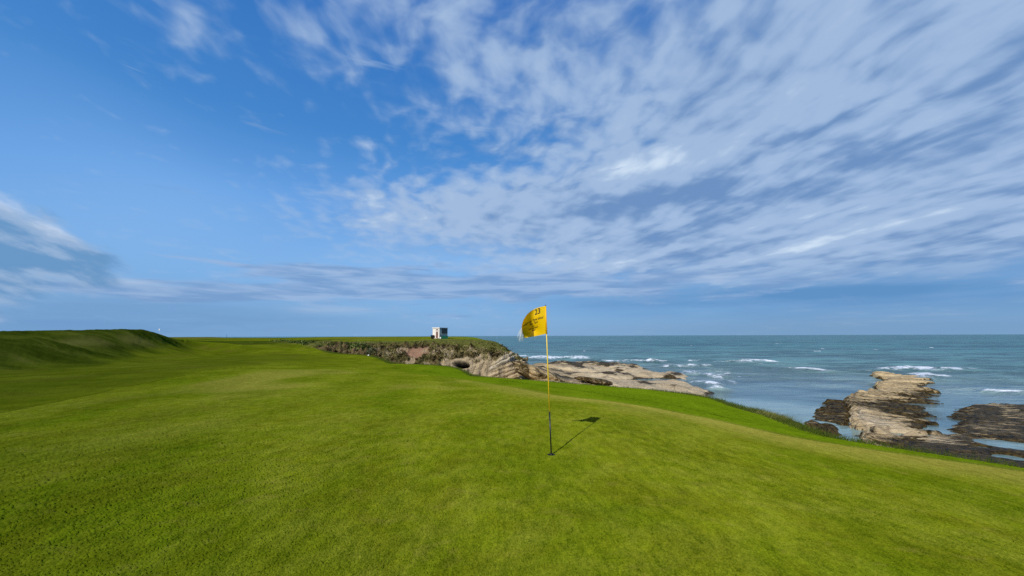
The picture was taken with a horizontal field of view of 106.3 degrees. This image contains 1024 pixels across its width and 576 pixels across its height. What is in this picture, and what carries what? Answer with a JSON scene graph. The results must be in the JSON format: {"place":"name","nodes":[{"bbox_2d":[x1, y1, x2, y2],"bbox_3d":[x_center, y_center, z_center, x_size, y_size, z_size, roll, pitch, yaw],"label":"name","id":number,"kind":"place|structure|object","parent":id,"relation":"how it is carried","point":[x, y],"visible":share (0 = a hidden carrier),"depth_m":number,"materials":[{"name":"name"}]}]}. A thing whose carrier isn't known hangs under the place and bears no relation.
{"place":"outdoors","nodes":[
{"label":"outdoors","id":0,"kind":"place"},
{"bbox_2d":[304,339,528,377],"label":"headland","id":1,"kind":"structure","parent":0,"point":[498,366],"depth_m":67.06,"materials":[{"name":"grey stone"}]},
{"bbox_2d":[287,339,307,343],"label":"shrub","id":2,"kind":"object","parent":1,"relation":"on","point":[297,341],"visible":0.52,"depth_m":77.61,"materials":[{"name":"green plant"}]},
{"bbox_2d":[300,339,315,344],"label":"shrub","id":3,"kind":"object","parent":1,"relation":"on","point":[306,342],"visible":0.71,"depth_m":76.00,"materials":[{"name":"green plant"}]},
{"bbox_2d":[348,340,363,350],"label":"shrub","id":4,"kind":"object","parent":1,"relation":"on","point":[354,345],"visible":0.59,"depth_m":70.21,"materials":[{"name":"green plant"}]},
{"bbox_2d":[358,342,370,349],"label":"shrub","id":5,"kind":"object","parent":1,"relation":"on","point":[365,346],"visible":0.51,"depth_m":69.80,"materials":[{"name":"green plant"}]},
{"bbox_2d":[365,347,374,354],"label":"shrub","id":6,"kind":"object","parent":1,"relation":"on","point":[368,351],"visible":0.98,"depth_m":68.32,"materials":[{"name":"green plant"}]},
{"bbox_2d":[322,340,525,360],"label":"scrub","id":7,"kind":"object","parent":1,"relation":"on","point":[519,358],"visible":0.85,"depth_m":67.62,"materials":[{"name":"green plant"}]},
{"bbox_2d":[433,327,447,338],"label":"hut","id":8,"kind":"object","parent":1,"relation":"on","point":[438,332],"visible":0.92,"depth_m":83.02,"materials":[{"name":"white paint"}]},
{"bbox_2d":[0,329,1023,575],"bbox_3d":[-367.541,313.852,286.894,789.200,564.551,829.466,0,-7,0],"label":"ground","id":9,"kind":"structure","parent":0,"point":[134,453],"depth_m":4.33,"materials":[{"name":"green plant"}]},
{"bbox_2d":[270,338,290,341],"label":"shrub","id":10,"kind":"object","parent":9,"relation":"on","point":[279,340],"visible":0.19,"depth_m":81.02,"materials":[{"name":"green plant"}]},
{"bbox_2d":[544,453,557,456],"bbox_3d":[0.524,2.304,5.114,0.180,0.178,0.180,0,-7,0],"label":"hole cup","id":11,"kind":"object","parent":9,"relation":"on","point":[548,454],"visible":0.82,"depth_m":5.14,"materials":[{"name":"black paint"}]},
{"bbox_2d":[522,305,552,455],"bbox_3d":[0.258,1.285,5.367,0.421,2.085,0.468,3,-8,-23],"label":"flagstick","id":12,"kind":"object","parent":11,"relation":"in","point":[534,323],"visible":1,"depth_m":5.43,"materials":[{"name":"yellow fabric"}]},
{"bbox_2d":[306,347,1023,467],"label":"brow grass","id":13,"kind":"structure","parent":9,"relation":"on","point":[789,423],"depth_m":12.44,"materials":[{"name":"green plant"}]},
{"bbox_2d":[739,407,770,413],"bbox_3d":[9.855,4.941,15.505,1.240,0.292,1.852,0,-7,0],"label":"grass tuft","id":14,"kind":"object","parent":9,"relation":"on","point":[753,409],"visible":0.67,"depth_m":15.59,"materials":[{"name":"green plant"}]},
{"bbox_2d":[751,411,777,415],"bbox_3d":[9.748,4.830,14.813,1.243,0.242,1.852,0,-7,0],"label":"grass tuft","id":15,"kind":"object","parent":9,"relation":"on","point":[756,412],"visible":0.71,"depth_m":14.90,"materials":[{"name":"green plant"}]},
{"bbox_2d":[763,412,801,423],"bbox_3d":[9.594,4.654,13.827,1.252,0.293,1.852,0,-7,0],"label":"grass tuft","id":16,"kind":"object","parent":9,"relation":"on","point":[779,417],"visible":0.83,"depth_m":13.76,"materials":[{"name":"green plant"}]},
{"bbox_2d":[0,0,1023,336],"label":"sky","id":17,"kind":"structure","parent":0,"point":[178,168],"materials":[{"name":"blue"}]},
{"bbox_2d":[496,360,714,396],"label":"rock shelf","id":18,"kind":"object","parent":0,"point":[617,374],"visible":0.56,"depth_m":70.92,"materials":[{"name":"beige stone"}]},
{"bbox_2d":[512,361,569,382],"bbox_3d":[5.104,13.727,59.632,10.434,5.102,5.742,1,-7,-6],"label":"rock outcrop","id":19,"kind":"object","parent":18,"relation":"on","point":[531,372],"visible":0.63,"depth_m":57.52,"materials":[{"name":"beige stone"}]},
{"bbox_2d":[574,376,612,384],"bbox_3d":[12.194,13.715,56.638,5.873,1.423,3.584,2,-7,-17],"label":"rock outcrop","id":20,"kind":"object","parent":18,"relation":"on","point":[594,380],"visible":0.94,"depth_m":55.40,"materials":[{"name":"brown stone"}]},
{"bbox_2d":[222,334,1023,459],"bbox_3d":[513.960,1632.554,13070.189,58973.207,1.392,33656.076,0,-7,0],"label":"sea","id":21,"kind":"structure","parent":0,"point":[803,378],"depth_m":111.03,"materials":[{"name":"liquid"}]},
{"bbox_2d":[804,371,1023,467],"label":"reef","id":22,"kind":"object","parent":21,"relation":"in","point":[884,410],"visible":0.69,"depth_m":34.57}
]}

